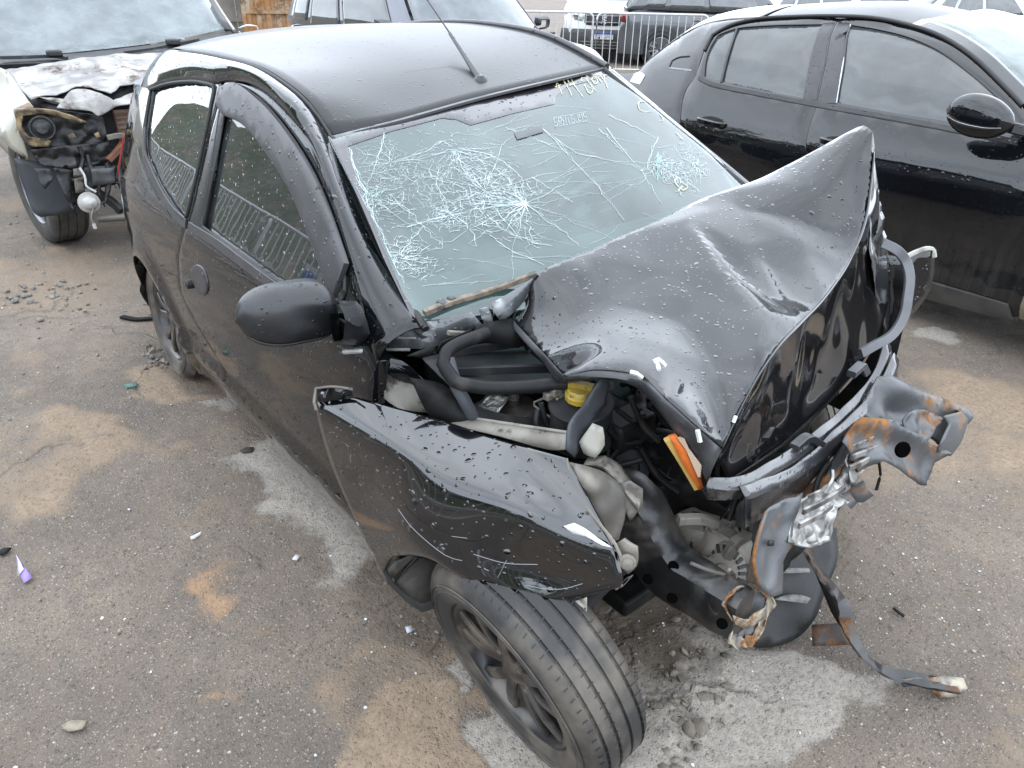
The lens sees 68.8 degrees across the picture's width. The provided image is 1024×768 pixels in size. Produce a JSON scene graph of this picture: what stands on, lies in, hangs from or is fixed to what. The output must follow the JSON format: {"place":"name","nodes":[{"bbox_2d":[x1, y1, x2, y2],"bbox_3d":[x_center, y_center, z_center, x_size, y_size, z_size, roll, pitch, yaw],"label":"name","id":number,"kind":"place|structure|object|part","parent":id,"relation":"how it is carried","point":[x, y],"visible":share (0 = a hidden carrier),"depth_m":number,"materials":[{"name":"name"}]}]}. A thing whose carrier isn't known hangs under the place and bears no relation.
{"place":"outdoors","nodes":[
{"label":"outdoors","id":0,"kind":"place"},
{"bbox_2d":[0,0,1023,767],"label":"ground","id":1,"kind":"structure","parent":0,"point":[258,656],"depth_m":2.27,"materials":[{"name":"grey asphalt"}]},
{"bbox_2d":[0,547,11,555],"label":"black scrap","id":2,"kind":"object","parent":1,"relation":"on","point":[4,550],"visible":1,"depth_m":2.42,"materials":[{"name":"black plastic"}]},
{"bbox_2d":[16,555,32,582],"bbox_3d":[-1.517,0.571,2.308,0.085,0.049,0.027,21,34,32],"label":"purple scrap","id":3,"kind":"object","parent":1,"relation":"on","point":[24,573],"visible":1,"depth_m":2.31,"materials":[{"name":"purple"}]},
{"bbox_2d":[61,720,87,731],"bbox_3d":[-1.093,0.852,1.865,0.062,0.012,0.028,-1,29,-4],"label":"flat stone chip","id":4,"kind":"object","parent":1,"relation":"on","point":[73,725],"visible":1,"depth_m":1.86,"materials":[{"name":"white stone"}]},
{"bbox_2d":[0,0,258,242],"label":"burnt pickup","id":5,"kind":"object","parent":1,"relation":"on","point":[71,71],"visible":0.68,"depth_m":4.69,"materials":[{"name":"white metal"}]},
{"bbox_2d":[123,383,137,387],"bbox_3d":[-1.726,0.005,3.385,0.064,0.014,0.026,-2,29,-6],"label":"teal scrap","id":6,"kind":"object","parent":1,"relation":"on","point":[129,385],"visible":1,"depth_m":3.38,"materials":[{"name":"teal plastic"}]},
{"bbox_2d":[119,315,152,320],"bbox_3d":[-2.022,-0.353,4.026,0.188,0.014,0.058,3,29,3],"label":"thin stick","id":7,"kind":"object","parent":1,"relation":"on","point":[131,318],"visible":0.94,"depth_m":4.02,"materials":[{"name":"black plastic"}]},
{"bbox_2d":[136,0,243,32],"bbox_3d":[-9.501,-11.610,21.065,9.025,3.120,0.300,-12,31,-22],"label":"windshield","id":8,"kind":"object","parent":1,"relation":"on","point":[180,14],"depth_m":21.55,"materials":[{"name":"glass"}]},
{"bbox_2d":[190,531,201,539],"bbox_3d":[-1.054,0.505,2.497,0.012,0.016,0.039,24,36,36],"label":"white shard","id":9,"kind":"object","parent":1,"relation":"on","point":[195,536],"visible":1,"depth_m":2.50,"materials":[{"name":"grey plastic"}]},
{"bbox_2d":[2,270,449,700],"bbox_3d":[-1.396,0.021,3.370,4.157,0.043,0.831,26,37,37],"label":"loose rubble","id":10,"kind":"object","parent":1,"relation":"on","point":[41,319],"visible":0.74,"depth_m":4.18,"materials":[{"name":"grey gravel"}]},
{"bbox_2d":[240,447,253,452],"bbox_3d":[-1.047,0.261,2.951,0.050,0.007,0.036,0,29,-2],"label":"oil rag","id":11,"kind":"object","parent":1,"relation":"on","point":[247,450],"visible":1,"depth_m":2.95,"materials":[{"name":"grey fabric"}]},
{"bbox_2d":[240,0,294,31],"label":"wooden fence","id":12,"kind":"object","parent":1,"relation":"on","point":[264,14],"visible":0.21,"depth_m":21.06,"materials":[{"name":"brown wood"}]},
{"bbox_2d":[292,555,299,560],"bbox_3d":[-0.695,0.561,2.410,0.017,0.010,0.023,10,30,16],"label":"white shard","id":13,"kind":"object","parent":1,"relation":"on","point":[295,557],"visible":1,"depth_m":2.41,"materials":[{"name":"grey"}]},
{"bbox_2d":[405,625,412,633],"bbox_3d":[-0.297,0.708,2.157,0.019,0.011,0.021,-9,30,-17],"label":"white shard","id":14,"kind":"object","parent":1,"relation":"on","point":[409,629],"visible":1,"depth_m":2.16,"materials":[{"name":"grey"}]},
{"bbox_2d":[425,637,440,652],"bbox_3d":[-0.221,0.735,2.105,0.009,0.013,0.067,22,35,33],"label":"dead leaf","id":15,"kind":"object","parent":1,"relation":"on","point":[433,645],"visible":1,"depth_m":2.11,"materials":[{"name":"brown plant"}]},
{"bbox_2d":[287,0,602,59],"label":"slate estate","id":16,"kind":"object","parent":1,"relation":"on","point":[312,12],"visible":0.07,"depth_m":7.66,"materials":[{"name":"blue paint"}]},
{"bbox_2d":[293,0,308,19],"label":"quarter window","id":17,"kind":"structure","parent":16,"relation":"in","point":[301,6],"depth_m":8.72,"materials":[{"name":"glass"}]},
{"bbox_2d":[310,0,338,24],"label":"side window","id":18,"kind":"structure","parent":16,"relation":"in","point":[323,12],"depth_m":8.30,"materials":[{"name":"glass"}]},
{"bbox_2d":[287,0,410,24],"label":"window frame","id":19,"kind":"structure","parent":16,"relation":"in","point":[397,9],"depth_m":7.37,"materials":[{"name":"metal"}]},
{"bbox_2d":[342,0,390,23],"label":"side window","id":20,"kind":"structure","parent":16,"relation":"in","point":[353,11],"depth_m":7.68,"materials":[{"name":"glass"}]},
{"bbox_2d":[404,0,537,28],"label":"pillar","id":21,"kind":"structure","parent":16,"relation":"in","point":[406,2],"depth_m":9.70,"materials":[{"name":"black metal"}]},
{"bbox_2d":[0,307,1007,767],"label":"glass crumbs","id":22,"kind":"object","parent":1,"relation":"on","point":[614,639],"visible":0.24,"depth_m":2.18,"materials":[{"name":"grey"}]},
{"bbox_2d":[0,196,1023,767],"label":"gravel crumbs","id":23,"kind":"object","parent":1,"relation":"on","point":[300,476],"visible":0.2,"depth_m":2.45,"materials":[{"name":"gravel"}]},
{"bbox_2d":[118,0,973,767],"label":"wrecked hatchback","id":24,"kind":"object","parent":1,"relation":"on","point":[514,352],"visible":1,"depth_m":1.86,"materials":[{"name":"black paint"}]},
{"bbox_3d":[-1.271,-0.907,2.809,0.180,0.444,0.718,-22,35,-33],"label":"quarter window","id":25,"kind":"part","parent":24,"relation":"part of","materials":[{"name":"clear glass"}]},
{"bbox_3d":[-0.670,-0.560,2.152,0.181,0.450,1.025,-22,35,-33],"label":"door window","id":26,"kind":"part","parent":24,"relation":"part of","materials":[{"name":"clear glass"}]},
{"bbox_3d":[-0.712,-0.327,2.313,0.241,1.050,1.489,-20,35,-34],"label":"door","id":27,"kind":"part","parent":24,"relation":"part of","materials":[{"name":"black paint"}]},
{"bbox_3d":[-0.207,-1.330,3.544,0.180,0.443,0.718,-22,35,-33],"label":"quarter window","id":28,"kind":"part","parent":24,"relation":"part of","materials":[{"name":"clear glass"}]},
{"bbox_3d":[0.366,-0.758,3.060,0.261,1.054,1.494,-22,35,-33],"label":"door","id":29,"kind":"part","parent":24,"relation":"part of","materials":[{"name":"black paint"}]},
{"bbox_3d":[0.383,-0.979,2.880,0.181,0.450,1.025,-22,35,-33],"label":"door window","id":30,"kind":"part","parent":24,"relation":"part of","materials":[{"name":"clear glass"}]},
{"bbox_2d":[525,10,593,48],"bbox_3d":[0.471,-6.327,13.893,2.058,1.097,0.563,1,29,-1],"label":"crowd barrier","id":31,"kind":"object","parent":1,"relation":"on","point":[556,12],"visible":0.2,"depth_m":13.68,"materials":[{"name":"silver metal"}]},
{"bbox_2d":[560,0,643,61],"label":"white van","id":32,"kind":"object","parent":1,"relation":"on","point":[595,8],"visible":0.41,"depth_m":16.12,"materials":[{"name":"paint"}]},
{"bbox_2d":[595,12,708,70],"bbox_3d":[2.551,-6.237,13.805,2.058,1.097,0.563,2,29,1],"label":"crowd barrier","id":33,"kind":"object","parent":1,"relation":"on","point":[649,14],"visible":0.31,"depth_m":13.63,"materials":[{"name":"silver metal"}]},
{"bbox_2d":[618,0,775,62],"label":"grey crossover","id":34,"kind":"object","parent":1,"relation":"on","point":[710,8],"visible":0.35,"depth_m":15.32,"materials":[{"name":"paint"}]},
{"bbox_2d":[624,0,634,8],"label":"rear window","id":35,"kind":"structure","parent":34,"relation":"in","point":[628,4],"depth_m":15.56,"materials":[{"name":"glass"}]},
{"bbox_2d":[645,0,666,6],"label":"quarter window","id":36,"kind":"structure","parent":34,"relation":"in","point":[651,3],"depth_m":15.23,"materials":[{"name":"glass"}]},
{"bbox_2d":[669,0,704,9],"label":"side window","id":37,"kind":"structure","parent":34,"relation":"in","point":[675,4],"depth_m":15.16,"materials":[{"name":"glass"}]},
{"bbox_2d":[628,0,772,12],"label":"window frame","id":38,"kind":"structure","parent":34,"relation":"in","point":[637,4],"depth_m":15.22,"materials":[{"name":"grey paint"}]},
{"bbox_2d":[709,0,757,10],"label":"side window","id":39,"kind":"structure","parent":34,"relation":"in","point":[719,5],"depth_m":15.08,"materials":[{"name":"glass"}]},
{"bbox_2d":[773,0,859,4],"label":"white estate","id":40,"kind":"object","parent":1,"relation":"on","point":[786,2],"visible":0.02,"depth_m":19.22,"materials":[{"name":"paint"}]},
{"bbox_2d":[780,0,794,4],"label":"quarter window","id":41,"kind":"structure","parent":40,"relation":"in","point":[785,2],"depth_m":19.17,"materials":[{"name":"glass"}]},
{"bbox_2d":[797,0,819,4],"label":"side window","id":42,"kind":"structure","parent":40,"relation":"in","point":[799,1],"depth_m":19.23,"materials":[{"name":"glass"}]},
{"bbox_2d":[773,0,859,4],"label":"window frame","id":43,"kind":"structure","parent":40,"relation":"in","point":[777,2],"depth_m":19.18,"materials":[{"name":"white paint"}]},
{"bbox_2d":[823,0,851,2],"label":"side window","id":44,"kind":"structure","parent":40,"relation":"in","point":[824,1],"depth_m":19.33,"materials":[{"name":"glass"}]},
{"bbox_2d":[619,1,1023,320],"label":"parked saloon","id":45,"kind":"object","parent":1,"relation":"on","point":[931,96],"visible":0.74,"depth_m":4.04,"materials":[{"name":"black paint"}]},
{"bbox_2d":[679,4,800,36],"bbox_3d":[1.718,-2.555,5.249,1.021,0.222,0.701,-20,35,-34],"label":"rear window","id":46,"kind":"structure","parent":45,"relation":"in","point":[746,13],"depth_m":4.94,"materials":[{"name":"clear glass"}]},
{"bbox_2d":[680,18,839,186],"bbox_3d":[1.584,-1.651,4.740,0.453,1.214,1.066,-20,35,-34],"label":"rear door","id":47,"kind":"structure","parent":45,"relation":"in","point":[760,136],"depth_m":4.62,"materials":[{"name":"black paint"}]},
{"bbox_2d":[705,25,821,97],"bbox_3d":[1.565,-2.027,4.635,0.273,0.383,0.821,-20,35,-34],"label":"rear door window","id":48,"kind":"structure","parent":45,"relation":"in","point":[775,59],"depth_m":4.59,"materials":[{"name":"grey glass"}]},
{"bbox_2d":[806,18,1023,296],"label":"front door","id":49,"kind":"structure","parent":45,"relation":"in","point":[960,196],"depth_m":3.85,"materials":[{"name":"black paint"}]},
{"bbox_2d":[838,26,994,121],"bbox_3d":[2.136,-1.615,3.934,0.260,0.421,1.141,-15,33,-27],"label":"front door window","id":50,"kind":"structure","parent":45,"relation":"in","point":[884,71],"depth_m":4.02,"materials":[{"name":"grey glass"}]},
{"bbox_2d":[860,0,908,0],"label":"teal hatchback","id":51,"kind":"object","parent":1,"relation":"on","point":[884,0],"depth_m":20.34,"materials":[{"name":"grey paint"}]},
{"bbox_2d":[892,607,904,616],"bbox_3d":[1.165,0.687,2.253,0.011,0.008,0.040,-14,32,-25],"label":"thin stick","id":52,"kind":"object","parent":1,"relation":"on","point":[898,611],"visible":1,"depth_m":2.25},
{"bbox_2d":[907,0,1023,14],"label":"silver saloon","id":53,"kind":"object","parent":1,"relation":"on","point":[1015,7],"visible":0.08,"depth_m":18.34,"materials":[{"name":"grey paint"}]},
{"bbox_2d":[907,0,935,3],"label":"rear window","id":54,"kind":"structure","parent":53,"relation":"in","point":[921,1],"depth_m":18.71,"materials":[{"name":"glass"}]},
{"bbox_2d":[942,0,957,7],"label":"quarter window","id":55,"kind":"structure","parent":53,"relation":"in","point":[949,3],"depth_m":18.32,"materials":[{"name":"glass"}]},
{"bbox_2d":[958,0,982,10],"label":"side window","id":56,"kind":"structure","parent":53,"relation":"in","point":[969,5],"depth_m":18.32,"materials":[{"name":"glass"}]},
{"bbox_2d":[934,0,1023,12],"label":"window frame","id":57,"kind":"structure","parent":53,"relation":"in","point":[939,2],"depth_m":18.35,"materials":[{"name":"metal"}]},
{"bbox_2d":[986,0,1023,14],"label":"side window","id":58,"kind":"structure","parent":53,"relation":"in","point":[1009,6],"depth_m":18.34,"materials":[{"name":"glass"}]},
{"bbox_2d":[646,616,734,767],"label":"broken asphalt","id":59,"kind":"structure","parent":0,"point":[695,728],"depth_m":1.96,"materials":[{"name":"grey asphalt"}]}
]}

